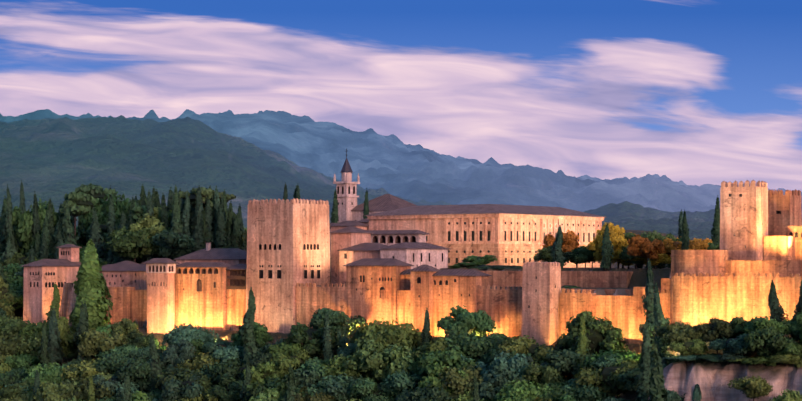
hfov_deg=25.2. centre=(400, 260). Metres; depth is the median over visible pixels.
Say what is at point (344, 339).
holm oak
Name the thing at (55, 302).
cypress tree
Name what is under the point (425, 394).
holm oak
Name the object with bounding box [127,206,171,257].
oak tree
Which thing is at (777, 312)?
cypress tree
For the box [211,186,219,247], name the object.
cypress tree
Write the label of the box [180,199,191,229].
cypress tree
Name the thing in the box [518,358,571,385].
oak tree
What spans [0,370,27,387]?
holm oak
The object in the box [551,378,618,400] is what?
holm oak
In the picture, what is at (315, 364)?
holm oak
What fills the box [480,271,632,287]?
terrace wall
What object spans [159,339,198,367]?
oak tree
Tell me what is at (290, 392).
cypress tree
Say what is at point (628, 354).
oak tree
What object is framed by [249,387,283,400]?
oak tree
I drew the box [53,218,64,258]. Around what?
cypress tree
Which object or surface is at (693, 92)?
sky
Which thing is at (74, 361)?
holm oak
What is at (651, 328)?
holm oak
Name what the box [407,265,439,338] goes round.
tower
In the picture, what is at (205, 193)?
pine tree
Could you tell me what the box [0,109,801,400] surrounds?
terrain ground
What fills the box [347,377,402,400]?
holm oak
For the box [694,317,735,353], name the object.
bush
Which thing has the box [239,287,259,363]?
cypress tree
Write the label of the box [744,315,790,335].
bush
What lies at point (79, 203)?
pine tree
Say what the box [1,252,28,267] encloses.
oak tree
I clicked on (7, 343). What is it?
oak tree
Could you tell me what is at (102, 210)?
oak tree
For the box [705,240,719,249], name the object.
oak tree
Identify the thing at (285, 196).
cypress tree
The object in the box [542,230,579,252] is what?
oak tree
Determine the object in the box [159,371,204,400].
holm oak
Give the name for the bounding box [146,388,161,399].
holm oak
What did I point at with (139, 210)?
pine tree
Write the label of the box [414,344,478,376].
oak tree
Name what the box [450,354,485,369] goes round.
holm oak
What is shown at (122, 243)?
oak tree
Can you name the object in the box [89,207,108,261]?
cypress tree
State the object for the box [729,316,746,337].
oak tree
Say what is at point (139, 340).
holm oak
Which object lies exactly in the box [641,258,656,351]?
cypress tree
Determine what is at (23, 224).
oak tree
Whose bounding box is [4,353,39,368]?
oak tree
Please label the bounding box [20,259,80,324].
partal palace
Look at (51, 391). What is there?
oak tree
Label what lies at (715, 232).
cypress tree
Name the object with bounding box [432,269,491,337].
tower
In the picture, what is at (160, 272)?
peinador tower
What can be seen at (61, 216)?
cypress tree
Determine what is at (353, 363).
oak tree
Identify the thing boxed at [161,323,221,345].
holm oak
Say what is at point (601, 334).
oak tree
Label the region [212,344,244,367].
holm oak
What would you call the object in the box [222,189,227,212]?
cypress tree
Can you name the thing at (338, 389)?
holm oak
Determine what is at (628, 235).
oak tree
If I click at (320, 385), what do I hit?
holm oak
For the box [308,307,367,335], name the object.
holm oak
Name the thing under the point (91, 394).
cypress tree
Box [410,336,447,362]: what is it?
oak tree
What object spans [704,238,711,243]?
oak tree
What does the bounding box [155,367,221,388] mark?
oak tree
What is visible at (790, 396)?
holm oak
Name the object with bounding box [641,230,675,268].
oak tree
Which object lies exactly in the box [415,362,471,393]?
holm oak
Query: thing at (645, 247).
oak tree
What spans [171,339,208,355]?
oak tree
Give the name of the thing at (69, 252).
partal turret
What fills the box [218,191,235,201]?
pine tree
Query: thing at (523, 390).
tree
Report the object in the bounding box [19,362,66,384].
oak tree
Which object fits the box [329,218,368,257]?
lions quarter
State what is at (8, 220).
cypress tree
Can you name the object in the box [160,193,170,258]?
cypress tree
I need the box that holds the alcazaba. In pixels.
[661,180,801,325]
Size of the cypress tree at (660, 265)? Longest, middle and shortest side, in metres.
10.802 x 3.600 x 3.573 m
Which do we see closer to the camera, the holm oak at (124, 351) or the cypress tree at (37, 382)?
the cypress tree at (37, 382)
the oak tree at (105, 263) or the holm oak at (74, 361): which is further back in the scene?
the oak tree at (105, 263)
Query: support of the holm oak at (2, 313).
on the terrain ground
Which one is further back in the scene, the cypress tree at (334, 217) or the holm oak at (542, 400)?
the cypress tree at (334, 217)
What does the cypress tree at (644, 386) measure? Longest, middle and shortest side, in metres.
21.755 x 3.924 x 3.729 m
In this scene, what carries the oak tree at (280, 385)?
on the terrain ground
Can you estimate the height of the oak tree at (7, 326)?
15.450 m
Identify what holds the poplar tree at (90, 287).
on the terrain ground
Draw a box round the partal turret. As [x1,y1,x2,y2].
[56,244,81,261]
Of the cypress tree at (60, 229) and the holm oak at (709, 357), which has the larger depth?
the cypress tree at (60, 229)
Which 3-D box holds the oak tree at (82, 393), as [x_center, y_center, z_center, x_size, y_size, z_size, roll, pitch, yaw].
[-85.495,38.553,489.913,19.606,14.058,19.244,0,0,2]
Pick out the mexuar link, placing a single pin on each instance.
(405, 279)
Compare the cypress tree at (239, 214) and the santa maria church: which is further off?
the santa maria church
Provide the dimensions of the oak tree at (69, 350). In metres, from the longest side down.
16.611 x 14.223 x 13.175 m
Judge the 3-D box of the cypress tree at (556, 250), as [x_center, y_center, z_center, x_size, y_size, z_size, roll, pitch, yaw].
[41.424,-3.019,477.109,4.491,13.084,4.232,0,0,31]
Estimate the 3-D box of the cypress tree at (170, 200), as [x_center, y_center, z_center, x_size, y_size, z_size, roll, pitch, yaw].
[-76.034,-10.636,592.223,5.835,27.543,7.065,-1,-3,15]
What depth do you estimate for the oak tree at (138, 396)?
460.58 m
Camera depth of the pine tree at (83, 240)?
616.95 m
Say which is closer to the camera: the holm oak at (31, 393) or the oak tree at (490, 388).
the oak tree at (490, 388)
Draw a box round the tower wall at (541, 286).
[522,261,560,345]
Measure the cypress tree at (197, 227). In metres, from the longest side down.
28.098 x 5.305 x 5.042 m
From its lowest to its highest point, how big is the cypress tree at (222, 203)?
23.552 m
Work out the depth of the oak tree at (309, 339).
468.63 m
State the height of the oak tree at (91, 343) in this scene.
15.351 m
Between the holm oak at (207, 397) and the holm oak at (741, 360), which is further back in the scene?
the holm oak at (207, 397)
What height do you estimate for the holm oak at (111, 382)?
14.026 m
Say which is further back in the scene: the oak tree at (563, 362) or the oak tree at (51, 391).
the oak tree at (51, 391)
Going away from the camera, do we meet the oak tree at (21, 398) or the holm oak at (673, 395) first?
the holm oak at (673, 395)
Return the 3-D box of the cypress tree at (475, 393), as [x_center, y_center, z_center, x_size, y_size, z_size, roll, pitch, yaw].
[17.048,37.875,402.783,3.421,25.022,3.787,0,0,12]
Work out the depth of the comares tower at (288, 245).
501.60 m
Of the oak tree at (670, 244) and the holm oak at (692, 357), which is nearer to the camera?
the holm oak at (692, 357)
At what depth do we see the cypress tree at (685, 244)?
457.68 m
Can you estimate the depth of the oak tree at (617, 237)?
470.49 m
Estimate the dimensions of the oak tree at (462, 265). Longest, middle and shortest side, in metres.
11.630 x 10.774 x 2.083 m
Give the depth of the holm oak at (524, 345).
427.28 m
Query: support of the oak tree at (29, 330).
on the terrain ground
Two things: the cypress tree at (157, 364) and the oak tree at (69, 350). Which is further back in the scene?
the oak tree at (69, 350)
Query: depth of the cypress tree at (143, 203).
585.20 m
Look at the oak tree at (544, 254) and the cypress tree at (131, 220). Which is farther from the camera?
the cypress tree at (131, 220)
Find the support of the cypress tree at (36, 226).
on the terrain ground
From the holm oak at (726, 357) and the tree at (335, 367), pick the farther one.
the tree at (335, 367)
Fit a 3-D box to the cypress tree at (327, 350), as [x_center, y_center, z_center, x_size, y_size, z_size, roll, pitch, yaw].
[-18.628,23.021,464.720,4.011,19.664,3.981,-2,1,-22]
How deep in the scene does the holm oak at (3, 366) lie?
516.96 m
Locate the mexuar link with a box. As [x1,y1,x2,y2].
[399,269,410,289]
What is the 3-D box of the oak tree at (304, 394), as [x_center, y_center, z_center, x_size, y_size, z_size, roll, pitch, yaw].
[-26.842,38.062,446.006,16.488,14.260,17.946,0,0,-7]
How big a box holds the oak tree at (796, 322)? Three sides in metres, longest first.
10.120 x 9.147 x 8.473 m
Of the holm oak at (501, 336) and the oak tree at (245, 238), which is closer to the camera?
the holm oak at (501, 336)
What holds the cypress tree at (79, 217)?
on the terrain ground
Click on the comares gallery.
(388, 237)
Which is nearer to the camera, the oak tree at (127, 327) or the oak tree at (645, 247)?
the oak tree at (645, 247)
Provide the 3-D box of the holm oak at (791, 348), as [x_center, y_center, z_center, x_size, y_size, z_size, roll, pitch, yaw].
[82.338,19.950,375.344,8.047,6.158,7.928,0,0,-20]
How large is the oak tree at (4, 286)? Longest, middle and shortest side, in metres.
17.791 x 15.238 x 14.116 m
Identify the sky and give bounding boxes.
[0,0,801,191]
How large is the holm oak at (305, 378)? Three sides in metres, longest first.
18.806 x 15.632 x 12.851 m
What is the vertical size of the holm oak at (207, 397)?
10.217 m
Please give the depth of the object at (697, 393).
380.17 m
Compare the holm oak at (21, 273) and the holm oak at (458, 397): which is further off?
the holm oak at (21, 273)
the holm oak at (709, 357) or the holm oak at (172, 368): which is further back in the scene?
the holm oak at (172, 368)
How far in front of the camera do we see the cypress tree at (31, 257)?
579.82 m
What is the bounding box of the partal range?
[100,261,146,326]
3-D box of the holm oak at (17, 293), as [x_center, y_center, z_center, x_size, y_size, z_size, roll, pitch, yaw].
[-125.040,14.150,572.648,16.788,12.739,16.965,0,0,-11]
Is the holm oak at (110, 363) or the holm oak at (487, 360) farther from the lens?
the holm oak at (110, 363)
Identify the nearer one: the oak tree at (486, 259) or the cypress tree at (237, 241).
the oak tree at (486, 259)
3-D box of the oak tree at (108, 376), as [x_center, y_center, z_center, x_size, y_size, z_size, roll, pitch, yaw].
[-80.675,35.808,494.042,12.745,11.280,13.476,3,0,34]
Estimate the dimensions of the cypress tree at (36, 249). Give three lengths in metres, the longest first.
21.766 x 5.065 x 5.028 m
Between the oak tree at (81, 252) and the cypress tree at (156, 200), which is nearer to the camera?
the cypress tree at (156, 200)
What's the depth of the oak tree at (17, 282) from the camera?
579.26 m
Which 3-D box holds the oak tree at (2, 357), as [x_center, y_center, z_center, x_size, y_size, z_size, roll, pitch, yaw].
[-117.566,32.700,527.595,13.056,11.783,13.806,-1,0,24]
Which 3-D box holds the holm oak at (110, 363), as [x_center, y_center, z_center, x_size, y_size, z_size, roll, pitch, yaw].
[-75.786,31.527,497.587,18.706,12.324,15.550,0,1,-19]
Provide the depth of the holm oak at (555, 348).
425.50 m
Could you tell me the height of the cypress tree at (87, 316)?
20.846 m
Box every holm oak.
[0,286,22,318]
[0,308,9,318]
[0,363,11,373]
[0,366,29,375]
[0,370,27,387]
[5,381,32,393]
[12,268,23,277]
[20,250,51,263]
[23,383,41,399]
[59,358,91,381]
[59,358,106,379]
[68,323,94,346]
[86,372,123,397]
[95,344,137,360]
[95,396,115,400]
[96,352,148,374]
[108,380,148,397]
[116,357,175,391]
[121,329,160,349]
[129,345,161,361]
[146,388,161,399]
[151,228,196,258]
[153,364,179,386]
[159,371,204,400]
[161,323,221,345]
[184,387,220,400]
[198,362,223,381]
[199,339,230,355]
[208,358,241,385]
[208,373,250,400]
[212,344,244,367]
[217,363,245,384]
[246,350,272,366]
[258,338,284,353]
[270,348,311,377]
[281,369,328,389]
[295,357,329,376]
[307,375,350,400]
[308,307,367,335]
[321,332,350,358]
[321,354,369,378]
[322,373,373,400]
[337,340,356,357]
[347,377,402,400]
[365,394,396,400]
[379,369,427,398]
[396,384,455,400]
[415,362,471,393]
[430,387,472,400]
[437,305,495,336]
[443,331,496,354]
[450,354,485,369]
[464,337,508,361]
[479,332,508,340]
[480,350,529,383]
[482,345,530,366]
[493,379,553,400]
[496,335,553,360]
[532,341,569,362]
[533,397,551,400]
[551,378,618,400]
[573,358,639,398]
[591,353,639,395]
[602,396,629,400]
[618,368,640,390]
[638,318,669,339]
[642,350,673,364]
[662,354,699,363]
[665,388,685,400]
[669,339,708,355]
[696,353,725,361]
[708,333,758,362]
[714,354,747,363]
[727,356,768,365]
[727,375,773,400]
[742,356,769,366]
[765,354,801,365]
[769,389,801,400]
[773,342,801,358]
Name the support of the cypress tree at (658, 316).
on the terrain ground
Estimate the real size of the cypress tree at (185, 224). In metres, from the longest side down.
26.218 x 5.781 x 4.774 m
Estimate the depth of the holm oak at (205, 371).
475.16 m
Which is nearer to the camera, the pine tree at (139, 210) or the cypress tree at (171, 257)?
the cypress tree at (171, 257)
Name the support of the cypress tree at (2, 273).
on the terrain ground
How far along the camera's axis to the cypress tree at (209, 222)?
566.05 m
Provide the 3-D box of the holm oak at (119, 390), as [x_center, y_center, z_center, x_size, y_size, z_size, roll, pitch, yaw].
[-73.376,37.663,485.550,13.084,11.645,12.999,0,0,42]
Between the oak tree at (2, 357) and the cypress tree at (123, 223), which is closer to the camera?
the oak tree at (2, 357)
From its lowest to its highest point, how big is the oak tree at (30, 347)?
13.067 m
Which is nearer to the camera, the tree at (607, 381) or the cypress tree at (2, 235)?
the tree at (607, 381)
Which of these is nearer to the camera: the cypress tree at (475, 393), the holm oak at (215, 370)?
the cypress tree at (475, 393)
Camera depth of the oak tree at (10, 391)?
498.55 m
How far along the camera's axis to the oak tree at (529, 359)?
422.00 m
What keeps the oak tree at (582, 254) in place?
on the terrain ground
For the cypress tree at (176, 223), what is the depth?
563.47 m
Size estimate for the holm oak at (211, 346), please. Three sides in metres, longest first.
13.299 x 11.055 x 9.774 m
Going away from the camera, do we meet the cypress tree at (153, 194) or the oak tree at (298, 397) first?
the oak tree at (298, 397)
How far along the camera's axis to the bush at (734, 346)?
382.83 m
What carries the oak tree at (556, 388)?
on the terrain ground
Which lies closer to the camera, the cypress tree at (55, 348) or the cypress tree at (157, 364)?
the cypress tree at (157, 364)
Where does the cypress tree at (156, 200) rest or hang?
on the terrain ground
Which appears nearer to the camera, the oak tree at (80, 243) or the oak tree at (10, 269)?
the oak tree at (10, 269)
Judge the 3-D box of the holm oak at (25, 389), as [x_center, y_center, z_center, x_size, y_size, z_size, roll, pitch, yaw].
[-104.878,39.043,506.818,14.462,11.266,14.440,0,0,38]
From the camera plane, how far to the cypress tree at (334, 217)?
616.52 m
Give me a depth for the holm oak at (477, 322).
450.19 m
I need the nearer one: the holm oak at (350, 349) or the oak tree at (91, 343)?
the holm oak at (350, 349)
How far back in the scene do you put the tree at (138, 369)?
482.73 m
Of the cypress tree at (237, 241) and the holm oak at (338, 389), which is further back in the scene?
the cypress tree at (237, 241)
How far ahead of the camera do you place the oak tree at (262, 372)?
459.37 m
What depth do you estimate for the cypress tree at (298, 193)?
566.30 m
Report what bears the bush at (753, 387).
on the terrain ground
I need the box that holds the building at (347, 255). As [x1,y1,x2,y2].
[337,243,386,284]
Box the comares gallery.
[366,230,428,245]
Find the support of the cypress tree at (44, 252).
on the terrain ground
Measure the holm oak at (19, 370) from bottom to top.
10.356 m
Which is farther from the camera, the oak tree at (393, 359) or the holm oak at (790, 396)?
the oak tree at (393, 359)
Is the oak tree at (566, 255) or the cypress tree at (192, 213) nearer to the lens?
the oak tree at (566, 255)
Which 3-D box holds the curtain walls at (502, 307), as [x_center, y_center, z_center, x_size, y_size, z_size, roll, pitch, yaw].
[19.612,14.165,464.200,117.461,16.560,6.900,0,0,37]
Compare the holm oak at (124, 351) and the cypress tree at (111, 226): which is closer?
the holm oak at (124, 351)
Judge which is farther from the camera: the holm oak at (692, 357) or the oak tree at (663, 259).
the oak tree at (663, 259)
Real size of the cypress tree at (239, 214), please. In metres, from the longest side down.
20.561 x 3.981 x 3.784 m
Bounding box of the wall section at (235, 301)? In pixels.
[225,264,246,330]
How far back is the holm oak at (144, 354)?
500.21 m
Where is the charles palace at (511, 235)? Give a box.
[365,204,605,267]
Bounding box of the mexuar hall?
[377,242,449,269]
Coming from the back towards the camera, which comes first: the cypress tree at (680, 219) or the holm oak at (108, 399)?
the cypress tree at (680, 219)
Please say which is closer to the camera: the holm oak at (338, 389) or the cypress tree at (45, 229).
the holm oak at (338, 389)
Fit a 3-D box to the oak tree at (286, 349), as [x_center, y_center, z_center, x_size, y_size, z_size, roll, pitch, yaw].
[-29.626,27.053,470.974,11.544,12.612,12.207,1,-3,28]
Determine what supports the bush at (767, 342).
on the terrain ground
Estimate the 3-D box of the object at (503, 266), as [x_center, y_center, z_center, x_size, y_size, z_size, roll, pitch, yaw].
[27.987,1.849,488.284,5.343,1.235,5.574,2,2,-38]
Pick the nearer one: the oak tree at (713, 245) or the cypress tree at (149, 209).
the oak tree at (713, 245)
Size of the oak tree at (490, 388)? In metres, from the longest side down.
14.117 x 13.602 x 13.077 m
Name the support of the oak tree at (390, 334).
on the terrain ground
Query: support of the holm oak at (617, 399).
on the terrain ground
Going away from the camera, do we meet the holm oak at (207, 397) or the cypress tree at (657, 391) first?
the cypress tree at (657, 391)
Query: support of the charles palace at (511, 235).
on the terrain ground
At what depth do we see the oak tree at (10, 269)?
589.76 m
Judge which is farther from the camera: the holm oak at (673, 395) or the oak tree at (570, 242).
the oak tree at (570, 242)
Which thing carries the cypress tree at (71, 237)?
on the terrain ground
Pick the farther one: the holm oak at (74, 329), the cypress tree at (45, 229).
the cypress tree at (45, 229)
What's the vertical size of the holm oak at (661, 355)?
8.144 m
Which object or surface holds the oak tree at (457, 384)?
on the terrain ground
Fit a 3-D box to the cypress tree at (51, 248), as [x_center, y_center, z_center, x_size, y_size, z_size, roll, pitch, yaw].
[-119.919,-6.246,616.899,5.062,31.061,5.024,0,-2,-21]
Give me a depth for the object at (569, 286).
455.03 m
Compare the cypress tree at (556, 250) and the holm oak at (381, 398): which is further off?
the cypress tree at (556, 250)
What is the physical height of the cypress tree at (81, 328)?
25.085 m
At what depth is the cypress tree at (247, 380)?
450.94 m
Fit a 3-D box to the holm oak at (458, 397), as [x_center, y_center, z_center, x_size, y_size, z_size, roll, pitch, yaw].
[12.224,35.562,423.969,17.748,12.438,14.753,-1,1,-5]
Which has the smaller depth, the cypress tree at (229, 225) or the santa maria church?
the cypress tree at (229, 225)
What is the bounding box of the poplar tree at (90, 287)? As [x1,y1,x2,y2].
[69,239,112,330]
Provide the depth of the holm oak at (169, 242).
560.20 m
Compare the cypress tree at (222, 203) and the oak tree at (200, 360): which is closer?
the oak tree at (200, 360)
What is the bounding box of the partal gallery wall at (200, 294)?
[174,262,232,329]
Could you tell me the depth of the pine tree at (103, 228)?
602.15 m
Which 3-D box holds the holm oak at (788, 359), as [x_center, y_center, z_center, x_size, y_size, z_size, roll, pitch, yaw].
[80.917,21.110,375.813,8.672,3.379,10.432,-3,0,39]
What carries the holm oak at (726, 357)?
on the terrain ground
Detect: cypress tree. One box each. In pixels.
[0,196,6,256]
[0,258,9,284]
[1,229,13,261]
[3,184,17,254]
[18,180,25,254]
[29,191,40,248]
[29,246,34,262]
[32,370,41,400]
[34,232,40,259]
[37,321,50,365]
[39,208,49,256]
[40,233,48,258]
[40,308,64,365]
[46,282,61,355]
[48,198,55,255]
[50,204,65,244]
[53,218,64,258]
[56,234,63,258]
[63,202,78,245]
[73,302,91,360]
[77,215,83,235]
[83,301,88,331]
[88,373,94,400]
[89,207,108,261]
[106,193,115,263]
[112,222,119,263]
[118,211,126,262]
[123,371,131,400]
[126,197,140,263]
[140,184,144,198]
[140,197,145,263]
[142,190,156,261]
[147,332,163,392]
[151,186,154,203]
[153,189,160,257]
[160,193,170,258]
[167,187,173,211]
[170,206,173,260]
[171,184,182,260]
[180,192,192,253]
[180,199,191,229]
[189,204,194,230]
[190,185,203,252]
[201,208,214,247]
[202,196,214,248]
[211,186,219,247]
[211,196,213,235]
[215,203,227,247]
[220,196,225,218]
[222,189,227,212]
[223,201,233,247]
[226,213,243,249]
[237,203,245,249]
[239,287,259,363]
[239,358,251,400]
[282,364,296,400]
[283,182,287,199]
[296,183,299,198]
[322,312,333,361]
[330,189,338,222]
[363,188,368,218]
[421,308,433,344]
[473,374,479,400]
[548,225,564,268]
[574,311,587,379]
[600,224,614,270]
[634,319,651,400]
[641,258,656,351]
[648,342,666,400]
[653,282,668,353]
[656,232,665,268]
[678,209,688,237]
[681,209,689,249]
[710,195,719,242]
[768,280,788,321]
[792,281,801,344]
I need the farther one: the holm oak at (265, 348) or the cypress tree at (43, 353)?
the cypress tree at (43, 353)
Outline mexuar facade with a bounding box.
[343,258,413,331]
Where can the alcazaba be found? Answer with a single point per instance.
(748, 262)
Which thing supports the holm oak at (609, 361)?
on the terrain ground
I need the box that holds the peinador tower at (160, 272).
[142,258,179,333]
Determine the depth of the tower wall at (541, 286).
444.76 m
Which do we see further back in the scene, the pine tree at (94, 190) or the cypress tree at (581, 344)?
the pine tree at (94, 190)
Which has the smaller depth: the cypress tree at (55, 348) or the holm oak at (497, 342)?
the holm oak at (497, 342)
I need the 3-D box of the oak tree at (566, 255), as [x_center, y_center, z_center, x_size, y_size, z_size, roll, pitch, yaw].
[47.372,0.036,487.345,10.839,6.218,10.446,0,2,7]
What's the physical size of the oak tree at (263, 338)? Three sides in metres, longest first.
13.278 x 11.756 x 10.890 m
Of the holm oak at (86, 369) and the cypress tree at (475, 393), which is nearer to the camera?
the cypress tree at (475, 393)
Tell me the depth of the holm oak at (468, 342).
437.90 m
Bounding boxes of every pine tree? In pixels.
[59,191,100,235]
[75,183,116,204]
[78,235,89,244]
[84,222,117,241]
[131,205,171,219]
[178,186,220,209]
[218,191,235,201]
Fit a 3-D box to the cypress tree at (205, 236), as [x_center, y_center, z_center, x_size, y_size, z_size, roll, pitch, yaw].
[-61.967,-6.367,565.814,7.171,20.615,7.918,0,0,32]
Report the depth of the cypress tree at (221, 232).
562.30 m
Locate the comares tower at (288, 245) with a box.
[246,198,329,332]
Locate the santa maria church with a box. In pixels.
[333,148,416,221]
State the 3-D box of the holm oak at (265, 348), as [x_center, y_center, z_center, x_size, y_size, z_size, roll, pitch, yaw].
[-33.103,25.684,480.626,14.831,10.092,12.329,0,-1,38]
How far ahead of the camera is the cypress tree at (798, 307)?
381.53 m
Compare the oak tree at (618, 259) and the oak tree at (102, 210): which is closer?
the oak tree at (618, 259)
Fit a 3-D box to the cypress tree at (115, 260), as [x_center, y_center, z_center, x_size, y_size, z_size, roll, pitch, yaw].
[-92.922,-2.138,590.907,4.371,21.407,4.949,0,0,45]
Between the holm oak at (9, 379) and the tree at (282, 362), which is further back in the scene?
the holm oak at (9, 379)
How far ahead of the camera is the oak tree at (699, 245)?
472.10 m
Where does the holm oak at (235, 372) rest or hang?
on the terrain ground
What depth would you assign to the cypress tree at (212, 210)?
568.25 m
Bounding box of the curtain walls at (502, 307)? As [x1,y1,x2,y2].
[295,282,669,343]
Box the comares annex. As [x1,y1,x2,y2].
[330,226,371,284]
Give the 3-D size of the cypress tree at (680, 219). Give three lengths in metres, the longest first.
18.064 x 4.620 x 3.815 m
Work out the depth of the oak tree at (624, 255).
465.95 m
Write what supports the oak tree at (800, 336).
on the terrain ground
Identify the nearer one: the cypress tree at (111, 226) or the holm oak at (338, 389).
the holm oak at (338, 389)
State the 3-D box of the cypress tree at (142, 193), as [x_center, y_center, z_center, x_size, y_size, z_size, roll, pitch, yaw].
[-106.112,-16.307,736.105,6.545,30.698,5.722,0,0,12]
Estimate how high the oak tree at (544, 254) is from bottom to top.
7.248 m
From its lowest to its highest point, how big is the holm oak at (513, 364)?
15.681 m
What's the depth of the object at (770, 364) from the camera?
377.17 m
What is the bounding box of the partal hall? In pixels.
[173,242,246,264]
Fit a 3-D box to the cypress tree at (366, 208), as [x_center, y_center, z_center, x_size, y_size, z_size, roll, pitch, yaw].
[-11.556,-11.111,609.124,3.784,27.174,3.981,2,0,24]
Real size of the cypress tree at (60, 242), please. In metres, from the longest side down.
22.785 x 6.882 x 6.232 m
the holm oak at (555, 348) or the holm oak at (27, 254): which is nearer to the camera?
the holm oak at (555, 348)
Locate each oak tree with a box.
[0,276,15,315]
[0,316,34,335]
[0,330,31,355]
[0,353,14,368]
[0,379,32,400]
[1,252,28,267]
[1,392,30,400]
[3,263,23,276]
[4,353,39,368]
[6,274,23,289]
[12,198,58,253]
[14,331,40,358]
[19,319,71,338]
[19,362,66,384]
[30,378,87,400]
[36,316,77,365]
[58,377,115,400]
[76,233,85,247]
[78,191,139,240]
[78,328,128,357]
[79,246,107,258]
[79,257,106,265]
[85,372,115,380]
[93,322,121,335]
[102,226,156,262]
[105,318,143,339]
[117,391,151,400]
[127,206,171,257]
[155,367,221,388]
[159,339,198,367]
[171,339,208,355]
[176,351,220,371]
[225,213,246,249]
[229,322,273,347]
[242,361,286,388]
[244,376,296,400]
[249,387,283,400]
[267,341,311,358]
[274,385,320,400]
[284,322,339,357]
[293,386,335,400]
[343,332,392,379]
[346,318,423,350]
[360,343,420,381]
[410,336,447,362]
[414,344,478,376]
[436,364,486,394]
[449,262,484,267]
[462,255,497,264]
[472,369,528,400]
[516,355,546,384]
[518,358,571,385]
[534,246,566,264]
[535,381,571,400]
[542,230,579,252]
[542,348,592,377]
[556,394,581,400]
[557,311,628,357]
[562,251,594,268]
[569,246,595,268]
[584,349,640,369]
[586,222,628,260]
[597,249,633,268]
[619,232,640,268]
[619,246,643,268]
[624,254,670,265]
[627,234,666,273]
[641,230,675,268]
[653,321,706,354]
[662,237,693,258]
[678,238,708,249]
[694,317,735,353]
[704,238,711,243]
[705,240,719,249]
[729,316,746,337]
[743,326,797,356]
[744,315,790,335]
[786,312,801,340]
[798,327,801,342]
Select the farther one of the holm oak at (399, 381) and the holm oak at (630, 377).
the holm oak at (399, 381)
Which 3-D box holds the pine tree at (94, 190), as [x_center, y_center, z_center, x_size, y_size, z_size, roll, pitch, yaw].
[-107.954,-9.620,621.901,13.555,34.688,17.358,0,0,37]
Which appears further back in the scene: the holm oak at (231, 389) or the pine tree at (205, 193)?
the pine tree at (205, 193)
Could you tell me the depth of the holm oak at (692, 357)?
387.06 m
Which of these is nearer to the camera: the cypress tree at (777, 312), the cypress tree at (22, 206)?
the cypress tree at (777, 312)
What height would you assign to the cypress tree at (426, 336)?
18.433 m
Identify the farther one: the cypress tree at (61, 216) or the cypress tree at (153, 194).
the cypress tree at (153, 194)
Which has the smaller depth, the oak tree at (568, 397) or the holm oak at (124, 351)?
the oak tree at (568, 397)
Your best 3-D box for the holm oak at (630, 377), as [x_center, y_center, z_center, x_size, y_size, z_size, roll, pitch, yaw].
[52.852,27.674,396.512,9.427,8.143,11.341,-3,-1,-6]
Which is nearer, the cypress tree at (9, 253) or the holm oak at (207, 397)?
the holm oak at (207, 397)
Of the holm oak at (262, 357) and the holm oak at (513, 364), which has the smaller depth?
the holm oak at (513, 364)
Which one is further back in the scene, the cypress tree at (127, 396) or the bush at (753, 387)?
the cypress tree at (127, 396)

